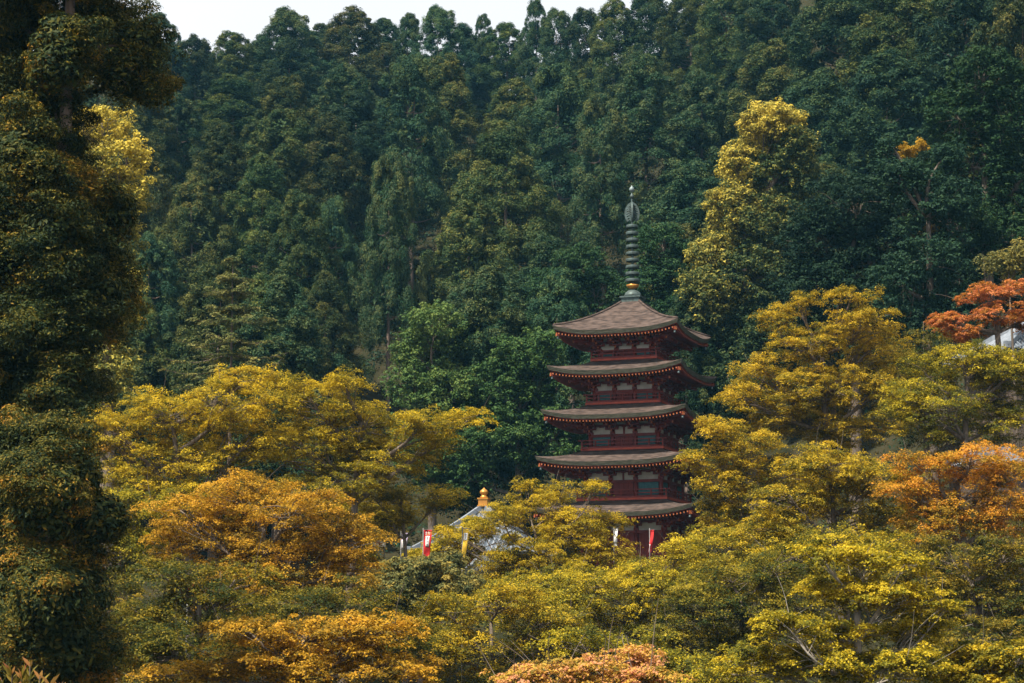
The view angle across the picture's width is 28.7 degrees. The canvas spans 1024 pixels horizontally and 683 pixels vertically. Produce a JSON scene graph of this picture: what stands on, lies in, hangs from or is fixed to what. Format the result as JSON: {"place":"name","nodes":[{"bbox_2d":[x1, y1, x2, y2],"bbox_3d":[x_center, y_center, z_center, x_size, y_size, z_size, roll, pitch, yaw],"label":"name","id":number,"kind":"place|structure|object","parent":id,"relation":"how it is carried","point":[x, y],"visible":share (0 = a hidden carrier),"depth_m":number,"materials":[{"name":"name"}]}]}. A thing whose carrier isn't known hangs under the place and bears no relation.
{"place":"outdoors","nodes":[
{"label":"outdoors","id":0,"kind":"place"},
{"bbox_2d":[33,0,702,89],"label":"sky","id":1,"kind":"structure","parent":0,"point":[207,19],"materials":[{"name":"white"}]},
{"bbox_2d":[0,0,1021,682],"bbox_3d":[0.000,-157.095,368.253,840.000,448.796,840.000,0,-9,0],"label":"ground","id":2,"kind":"structure","parent":0,"point":[418,538],"depth_m":176.25,"materials":[{"name":"green plant"}]},
{"bbox_2d":[0,400,143,682],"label":"cedar tree","id":3,"kind":"object","parent":2,"relation":"on","point":[60,522],"visible":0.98,"depth_m":51.85,"materials":[{"name":"green plant"}]},
{"bbox_2d":[0,0,189,422],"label":"cedar tree","id":4,"kind":"object","parent":2,"relation":"on","point":[66,290],"visible":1,"depth_m":61.03,"materials":[{"name":"green plant"}]},
{"bbox_2d":[72,102,159,613],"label":"evergreen tree","id":5,"kind":"object","parent":2,"relation":"on","point":[122,173],"visible":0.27,"depth_m":120.53,"materials":[{"name":"yellow plant"}]},
{"bbox_2d":[91,296,186,555],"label":"cedar tree","id":6,"kind":"object","parent":2,"relation":"on","point":[156,342],"visible":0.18,"depth_m":168.38,"materials":[{"name":"green plant"}]},
{"bbox_2d":[82,327,201,527],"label":"cedar tree","id":7,"kind":"object","parent":2,"relation":"on","point":[149,366],"visible":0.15,"depth_m":167.27,"materials":[{"name":"green plant"}]},
{"bbox_2d":[95,468,189,682],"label":"maple tree","id":8,"kind":"object","parent":2,"relation":"on","point":[124,496],"visible":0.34,"depth_m":91.14,"materials":[{"name":"yellow plant"}]},
{"bbox_2d":[110,125,189,286],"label":"cedar tree","id":9,"kind":"object","parent":2,"relation":"on","point":[152,219],"visible":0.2,"depth_m":216.74,"materials":[{"name":"green plant"}]},
{"bbox_2d":[110,96,200,247],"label":"cedar tree","id":10,"kind":"object","parent":2,"relation":"on","point":[157,138],"visible":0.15,"depth_m":240.54,"materials":[{"name":"green plant"}]},
{"bbox_2d":[129,231,201,419],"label":"cedar tree","id":11,"kind":"object","parent":2,"relation":"on","point":[153,255],"visible":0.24,"depth_m":187.19,"materials":[{"name":"green plant"}]},
{"bbox_2d":[152,92,221,225],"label":"cedar tree","id":12,"kind":"object","parent":2,"relation":"on","point":[180,107],"visible":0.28,"depth_m":245.94,"materials":[{"name":"green plant"}]},
{"bbox_2d":[78,362,300,654],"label":"cherry tree","id":13,"kind":"object","parent":2,"relation":"on","point":[178,453],"visible":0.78,"depth_m":99.75,"materials":[{"name":"yellow plant"}]},
{"bbox_2d":[150,33,234,129],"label":"cedar tree","id":14,"kind":"object","parent":2,"relation":"on","point":[198,52],"visible":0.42,"depth_m":295.59,"materials":[{"name":"green plant"}]},
{"bbox_2d":[108,530,293,682],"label":"maple tree","id":15,"kind":"object","parent":2,"relation":"on","point":[173,646],"visible":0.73,"depth_m":71.50,"materials":[{"name":"green plant"}]},
{"bbox_2d":[162,171,241,339],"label":"cedar tree","id":16,"kind":"object","parent":2,"relation":"on","point":[192,207],"visible":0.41,"depth_m":207.64,"materials":[{"name":"green plant"}]},
{"bbox_2d":[132,258,286,561],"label":"cedar tree","id":17,"kind":"object","parent":2,"relation":"on","point":[206,276],"visible":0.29,"depth_m":168.28,"materials":[{"name":"green plant"}]},
{"bbox_2d":[168,73,264,220],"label":"cedar tree","id":18,"kind":"object","parent":2,"relation":"on","point":[227,97],"visible":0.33,"depth_m":273.37,"materials":[{"name":"green plant"}]},
{"bbox_2d":[166,121,273,287],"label":"cedar tree","id":19,"kind":"object","parent":2,"relation":"on","point":[222,142],"visible":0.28,"depth_m":226.75,"materials":[{"name":"green plant"}]},
{"bbox_2d":[158,255,295,563],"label":"fir tree","id":20,"kind":"object","parent":2,"relation":"on","point":[230,310],"visible":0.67,"depth_m":151.40,"materials":[{"name":"green plant"}]},
{"bbox_2d":[195,30,261,139],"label":"cedar tree","id":21,"kind":"object","parent":2,"relation":"on","point":[234,47],"visible":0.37,"depth_m":307.54,"materials":[{"name":"green plant"}]},
{"bbox_2d":[211,152,310,336],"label":"cedar tree","id":22,"kind":"object","parent":2,"relation":"on","point":[256,184],"visible":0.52,"depth_m":210.19,"materials":[{"name":"green plant"}]},
{"bbox_2d":[199,273,330,556],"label":"cedar tree","id":23,"kind":"object","parent":2,"relation":"on","point":[260,290],"visible":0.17,"depth_m":167.94,"materials":[{"name":"green plant"}]},
{"bbox_2d":[130,465,402,681],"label":"maple tree","id":24,"kind":"object","parent":2,"relation":"on","point":[339,555],"visible":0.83,"depth_m":83.24,"materials":[{"name":"orange plant"}]},
{"bbox_2d":[188,273,353,557],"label":"cedar tree","id":25,"kind":"object","parent":2,"relation":"on","point":[308,357],"visible":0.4,"depth_m":167.76,"materials":[{"name":"green plant"}]},
{"bbox_2d":[228,74,326,181],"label":"cedar tree","id":26,"kind":"object","parent":2,"relation":"on","point":[283,94],"visible":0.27,"depth_m":248.30,"materials":[{"name":"green plant"}]},
{"bbox_2d":[227,108,344,273],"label":"cedar tree","id":27,"kind":"object","parent":2,"relation":"on","point":[281,134],"visible":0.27,"depth_m":233.53,"materials":[{"name":"green plant"}]},
{"bbox_2d":[124,583,453,682],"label":"maple tree","id":28,"kind":"object","parent":2,"relation":"on","point":[352,638],"visible":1,"depth_m":61.51,"materials":[{"name":"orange plant"}]},
{"bbox_2d":[236,5,342,110],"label":"cedar tree","id":29,"kind":"object","parent":2,"relation":"on","point":[284,19],"visible":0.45,"depth_m":311.26,"materials":[{"name":"green plant"}]},
{"bbox_2d":[252,37,332,147],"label":"cedar tree","id":30,"kind":"object","parent":2,"relation":"on","point":[287,48],"visible":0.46,"depth_m":295.54,"materials":[{"name":"green plant"}]},
{"bbox_2d":[261,188,357,406],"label":"cedar tree","id":31,"kind":"object","parent":2,"relation":"on","point":[301,218],"visible":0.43,"depth_m":196.54,"materials":[{"name":"green plant"}]},
{"bbox_2d":[207,561,448,670],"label":"maple tree","id":32,"kind":"object","parent":2,"relation":"on","point":[315,598],"visible":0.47,"depth_m":76.56,"materials":[{"name":"green plant"}]},
{"bbox_2d":[280,111,377,301],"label":"cedar tree","id":33,"kind":"object","parent":2,"relation":"on","point":[342,173],"visible":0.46,"depth_m":232.03,"materials":[{"name":"green plant"}]},
{"bbox_2d":[294,269,375,443],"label":"cedar tree","id":34,"kind":"object","parent":2,"relation":"on","point":[325,286],"visible":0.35,"depth_m":189.66,"materials":[{"name":"green plant"}]},
{"bbox_2d":[298,195,371,397],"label":"cedar tree","id":35,"kind":"object","parent":2,"relation":"on","point":[338,227],"visible":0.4,"depth_m":203.24,"materials":[{"name":"green plant"}]},
{"bbox_2d":[307,62,384,189],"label":"cedar tree","id":36,"kind":"object","parent":2,"relation":"on","point":[345,73],"visible":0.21,"depth_m":265.46,"materials":[{"name":"green plant"}]},
{"bbox_2d":[306,4,413,136],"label":"cedar tree","id":37,"kind":"object","parent":2,"relation":"on","point":[366,51],"visible":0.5,"depth_m":319.78,"materials":[{"name":"green plant"}]},
{"bbox_2d":[313,90,420,260],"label":"cedar tree","id":38,"kind":"object","parent":2,"relation":"on","point":[354,110],"visible":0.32,"depth_m":245.72,"materials":[{"name":"green plant"}]},
{"bbox_2d":[236,364,497,682],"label":"cherry tree","id":39,"kind":"object","parent":2,"relation":"on","point":[360,448],"visible":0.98,"depth_m":100.91,"materials":[{"name":"yellow plant"}]},
{"bbox_2d":[342,152,433,436],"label":"cedar tree","id":40,"kind":"object","parent":2,"relation":"on","point":[398,293],"visible":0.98,"depth_m":195.62,"materials":[{"name":"green plant"}]},
{"bbox_2d":[337,478,474,682],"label":"maple tree","id":41,"kind":"object","parent":2,"relation":"on","point":[386,496],"visible":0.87,"depth_m":103.54,"materials":[{"name":"plant"}]},
{"bbox_2d":[353,54,461,301],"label":"cedar tree","id":42,"kind":"object","parent":2,"relation":"on","point":[405,73],"visible":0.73,"depth_m":241.09,"materials":[{"name":"green plant"}]},
{"bbox_2d":[360,546,486,682],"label":"bushy tree","id":43,"kind":"object","parent":2,"relation":"on","point":[420,576],"visible":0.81,"depth_m":95.24,"materials":[{"name":"green plant"}]},
{"bbox_2d":[378,299,490,534],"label":"evergreen tree","id":44,"kind":"object","parent":2,"relation":"on","point":[417,339],"visible":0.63,"depth_m":165.38,"materials":[{"name":"green plant"}]},
{"bbox_2d":[404,3,480,110],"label":"cedar tree","id":45,"kind":"object","parent":2,"relation":"on","point":[442,26],"visible":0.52,"depth_m":314.61,"materials":[{"name":"green plant"}]},
{"bbox_2d":[401,52,497,244],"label":"cedar tree","id":46,"kind":"object","parent":2,"relation":"on","point":[438,71],"visible":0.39,"depth_m":255.89,"materials":[{"name":"green plant"}]},
{"bbox_2d":[398,173,518,376],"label":"cedar tree","id":47,"kind":"object","parent":2,"relation":"on","point":[461,240],"visible":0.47,"depth_m":200.18,"materials":[{"name":"green plant"}]},
{"bbox_2d":[395,264,565,528],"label":"cedar tree","id":48,"kind":"object","parent":2,"relation":"on","point":[504,314],"visible":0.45,"depth_m":167.43,"materials":[{"name":"green plant"}]},
{"bbox_2d":[379,564,606,682],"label":"maple tree","id":49,"kind":"object","parent":2,"relation":"on","point":[551,614],"visible":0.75,"depth_m":82.60,"materials":[{"name":"yellow plant"}]},
{"bbox_2d":[471,21,540,119],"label":"cedar tree","id":50,"kind":"object","parent":2,"relation":"on","point":[505,30],"visible":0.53,"depth_m":332.04,"materials":[{"name":"green plant"}]},
{"bbox_2d":[427,325,588,527],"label":"evergreen tree","id":51,"kind":"object","parent":2,"relation":"on","point":[514,381],"visible":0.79,"depth_m":163.90,"materials":[{"name":"green plant"}]},
{"bbox_2d":[437,119,582,304],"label":"cedar tree","id":52,"kind":"object","parent":2,"relation":"on","point":[504,154],"visible":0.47,"depth_m":219.30,"materials":[{"name":"green plant"}]},
{"bbox_2d":[1,0,1021,578],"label":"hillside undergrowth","id":53,"kind":"object","parent":2,"relation":"on","point":[575,394],"visible":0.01,"depth_m":197.14,"materials":[{"name":"green plant"}]},
{"bbox_2d":[70,480,961,682],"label":"undergrowth","id":54,"kind":"object","parent":2,"relation":"on","point":[159,580],"visible":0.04,"depth_m":118.59,"materials":[{"name":"green plant"}]},
{"bbox_2d":[463,77,573,227],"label":"cedar tree","id":55,"kind":"object","parent":2,"relation":"on","point":[504,105],"visible":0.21,"depth_m":260.26,"materials":[{"name":"green plant"}]},
{"bbox_2d":[434,533,618,674],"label":"maple tree","id":56,"kind":"object","parent":2,"relation":"on","point":[542,580],"visible":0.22,"depth_m":99.54,"materials":[{"name":"yellow plant"}]},
{"bbox_2d":[425,471,641,676],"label":"maple tree","id":57,"kind":"object","parent":2,"relation":"on","point":[504,561],"visible":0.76,"depth_m":107.23,"materials":[{"name":"yellow plant"}]},
{"bbox_2d":[513,0,553,126],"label":"cedar tree","id":58,"kind":"object","parent":2,"relation":"on","point":[531,31],"visible":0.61,"depth_m":323.50,"materials":[{"name":"green plant"}]},
{"bbox_2d":[505,267,593,553],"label":"cedar tree","id":59,"kind":"object","parent":2,"relation":"on","point":[560,287],"visible":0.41,"depth_m":168.80,"materials":[{"name":"green plant"}]},
{"bbox_2d":[494,232,620,396],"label":"cedar tree","id":60,"kind":"object","parent":2,"relation":"on","point":[540,248],"visible":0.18,"depth_m":191.51,"materials":[{"name":"green plant"}]},
{"bbox_2d":[492,61,626,263],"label":"cedar tree","id":61,"kind":"object","parent":2,"relation":"on","point":[544,143],"visible":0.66,"depth_m":241.38,"materials":[{"name":"green plant"}]},
{"bbox_2d":[528,6,591,127],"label":"cedar tree","id":62,"kind":"object","parent":2,"relation":"on","point":[561,19],"visible":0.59,"depth_m":313.66,"materials":[{"name":"green plant"}]},
{"bbox_2d":[518,240,635,485],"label":"evergreen tree","id":63,"kind":"object","parent":2,"relation":"on","point":[593,276],"visible":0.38,"depth_m":183.32,"materials":[{"name":"green plant"}]},
{"bbox_2d":[472,598,699,682],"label":"maple tree","id":64,"kind":"object","parent":2,"relation":"on","point":[640,666],"visible":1,"depth_m":50.92,"materials":[{"name":"orange plant"}]},
{"bbox_2d":[545,92,647,290],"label":"cedar tree","id":65,"kind":"object","parent":2,"relation":"on","point":[608,205],"visible":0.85,"depth_m":229.28,"materials":[{"name":"green plant"}]},
{"bbox_2d":[574,0,646,122],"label":"cedar tree","id":66,"kind":"object","parent":2,"relation":"on","point":[606,30],"visible":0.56,"depth_m":307.97,"materials":[{"name":"green plant"}]},
{"bbox_2d":[532,185,730,580],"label":"pagoda","id":67,"kind":"object","parent":2,"relation":"on","point":[633,421],"visible":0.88,"depth_m":147.76,"materials":[{"name":"wood"}]},
{"bbox_2d":[535,527,731,646],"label":"maple tree","id":68,"kind":"object","parent":2,"relation":"on","point":[642,579],"visible":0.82,"depth_m":91.92,"materials":[{"name":"yellow plant"}]},
{"bbox_2d":[596,0,689,145],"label":"cedar tree","id":69,"kind":"object","parent":2,"relation":"on","point":[653,10],"visible":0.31,"depth_m":307.19,"materials":[{"name":"green plant"}]},
{"bbox_2d":[590,50,702,297],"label":"cedar tree","id":70,"kind":"object","parent":2,"relation":"on","point":[641,110],"visible":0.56,"depth_m":240.85,"materials":[{"name":"green plant"}]},
{"bbox_2d":[525,603,772,682],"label":"maple tree","id":71,"kind":"object","parent":2,"relation":"on","point":[687,667],"visible":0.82,"depth_m":64.73,"materials":[{"name":"yellow plant"}]},
{"bbox_2d":[613,220,722,497],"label":"evergreen tree","id":72,"kind":"object","parent":2,"relation":"on","point":[663,272],"visible":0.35,"depth_m":180.25,"materials":[{"name":"green plant"}]},
{"bbox_2d":[651,0,724,148],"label":"cedar tree","id":73,"kind":"object","parent":2,"relation":"on","point":[672,56],"visible":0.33,"depth_m":296.96,"materials":[{"name":"green plant"}]},
{"bbox_2d":[641,68,735,256],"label":"cedar tree","id":74,"kind":"object","parent":2,"relation":"on","point":[695,89],"visible":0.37,"depth_m":239.69,"materials":[{"name":"green plant"}]},
{"bbox_2d":[633,158,750,296],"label":"cedar tree","id":75,"kind":"object","parent":2,"relation":"on","point":[684,208],"visible":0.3,"depth_m":214.01,"materials":[{"name":"green plant"}]},
{"bbox_2d":[665,291,748,537],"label":"cedar tree","id":76,"kind":"object","parent":2,"relation":"on","point":[692,359],"visible":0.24,"depth_m":171.27,"materials":[{"name":"green plant"}]},
{"bbox_2d":[672,0,758,137],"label":"cedar tree","id":77,"kind":"object","parent":2,"relation":"on","point":[717,26],"visible":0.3,"depth_m":286.59,"materials":[{"name":"green plant"}]},
{"bbox_2d":[628,540,847,682],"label":"maple tree","id":78,"kind":"object","parent":2,"relation":"on","point":[734,602],"visible":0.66,"depth_m":83.12,"materials":[{"name":"green plant"}]},
{"bbox_2d":[663,413,833,682],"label":"maple tree","id":79,"kind":"object","parent":2,"relation":"on","point":[726,478],"visible":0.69,"depth_m":105.37,"materials":[{"name":"yellow plant"}]},
{"bbox_2d":[672,97,825,521],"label":"evergreen tree","id":80,"kind":"object","parent":2,"relation":"on","point":[766,159],"visible":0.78,"depth_m":174.18,"materials":[{"name":"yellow plant"}]},
{"bbox_2d":[647,520,852,631],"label":"maple tree","id":81,"kind":"object","parent":2,"relation":"on","point":[740,553],"visible":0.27,"depth_m":98.09,"materials":[{"name":"yellow plant"}]},
{"bbox_2d":[718,0,811,114],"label":"cedar tree","id":82,"kind":"object","parent":2,"relation":"on","point":[756,14],"visible":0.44,"depth_m":277.49,"materials":[{"name":"green plant"}]},
{"bbox_2d":[710,37,828,189],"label":"cedar tree","id":83,"kind":"object","parent":2,"relation":"on","point":[760,60],"visible":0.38,"depth_m":241.85,"materials":[{"name":"green plant"}]},
{"bbox_2d":[709,284,927,647],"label":"maple tree","id":84,"kind":"object","parent":2,"relation":"on","point":[799,404],"visible":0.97,"depth_m":113.57,"materials":[{"name":"yellow plant"}]},
{"bbox_2d":[718,424,928,676],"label":"maple tree","id":85,"kind":"object","parent":2,"relation":"on","point":[848,480],"visible":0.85,"depth_m":91.96,"materials":[{"name":"yellow plant"}]},
{"bbox_2d":[767,67,893,275],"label":"cedar tree","id":86,"kind":"object","parent":2,"relation":"on","point":[823,88],"visible":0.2,"depth_m":211.32,"materials":[{"name":"green plant"}]},
{"bbox_2d":[747,521,925,680],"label":"maple tree","id":87,"kind":"object","parent":2,"relation":"on","point":[844,535],"visible":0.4,"depth_m":85.11,"materials":[{"name":"yellow plant"}]},
{"bbox_2d":[761,0,912,141],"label":"cedar tree","id":88,"kind":"object","parent":2,"relation":"on","point":[831,29],"visible":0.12,"depth_m":233.40,"materials":[{"name":"green plant"}]},
{"bbox_2d":[709,534,974,682],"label":"maple tree","id":89,"kind":"object","parent":2,"relation":"on","point":[852,666],"visible":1,"depth_m":60.15,"materials":[{"name":"yellow plant"}]},
{"bbox_2d":[763,170,960,543],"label":"evergreen tree","id":90,"kind":"object","parent":2,"relation":"on","point":[828,270],"visible":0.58,"depth_m":151.39,"materials":[{"name":"green plant"}]},
{"bbox_2d":[817,48,944,251],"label":"cedar tree","id":91,"kind":"object","parent":2,"relation":"on","point":[856,146],"visible":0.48,"depth_m":200.40,"materials":[{"name":"green plant"}]},
{"bbox_2d":[831,0,962,213],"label":"cedar tree","id":92,"kind":"object","parent":2,"relation":"on","point":[873,39],"visible":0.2,"depth_m":220.13,"materials":[{"name":"green plant"}]},
{"bbox_2d":[865,323,1000,607],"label":"maple tree","id":93,"kind":"object","parent":2,"relation":"on","point":[950,442],"visible":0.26,"depth_m":119.92,"materials":[{"name":"yellow plant"}]},
{"bbox_2d":[863,133,1004,516],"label":"evergreen tree","id":94,"kind":"object","parent":2,"relation":"on","point":[903,268],"visible":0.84,"depth_m":141.04,"materials":[{"name":"green plant"}]},
{"bbox_2d":[861,508,1023,660],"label":"maple tree","id":95,"kind":"object","parent":2,"relation":"on","point":[1002,576],"visible":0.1,"depth_m":96.15,"materials":[{"name":"yellow plant"}]},
{"bbox_2d":[865,438,1023,668],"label":"maple tree","id":96,"kind":"object","parent":2,"relation":"on","point":[934,490],"visible":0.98,"depth_m":88.51,"materials":[{"name":"orange plant"}]},
{"bbox_2d":[865,527,1023,673],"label":"maple tree","id":97,"kind":"object","parent":2,"relation":"on","point":[973,587],"visible":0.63,"depth_m":75.44,"materials":[{"name":"green plant"}]},
{"bbox_2d":[867,136,1023,491],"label":"evergreen tree","id":98,"kind":"object","parent":2,"relation":"on","point":[970,275],"visible":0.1,"depth_m":157.71,"materials":[{"name":"green plant"}]},
{"bbox_2d":[870,329,1023,662],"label":"maple tree","id":99,"kind":"object","parent":2,"relation":"on","point":[992,370],"visible":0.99,"depth_m":102.32,"materials":[{"name":"yellow plant"}]},
{"bbox_2d":[892,0,1023,157],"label":"cedar tree","id":100,"kind":"object","parent":2,"relation":"on","point":[972,14],"visible":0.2,"depth_m":202.69,"materials":[{"name":"green plant"}]},
{"bbox_2d":[894,43,1023,339],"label":"evergreen tree","id":101,"kind":"object","parent":2,"relation":"on","point":[1001,163],"visible":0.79,"depth_m":147.48,"materials":[{"name":"green plant"}]},
{"bbox_2d":[924,259,1023,446],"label":"maple tree","id":102,"kind":"object","parent":2,"relation":"on","point":[986,291],"visible":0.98,"depth_m":109.25,"materials":[{"name":"orange plant"}]},
{"bbox_2d":[926,605,1023,682],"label":"maple tree","id":103,"kind":"object","parent":2,"relation":"on","point":[998,659],"visible":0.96,"depth_m":59.18,"materials":[{"name":"yellow plant"}]},
{"bbox_2d":[950,0,1023,277],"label":"cedar tree","id":104,"kind":"object","parent":2,"relation":"on","point":[1007,14],"visible":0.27,"depth_m":193.69,"materials":[{"name":"green plant"}]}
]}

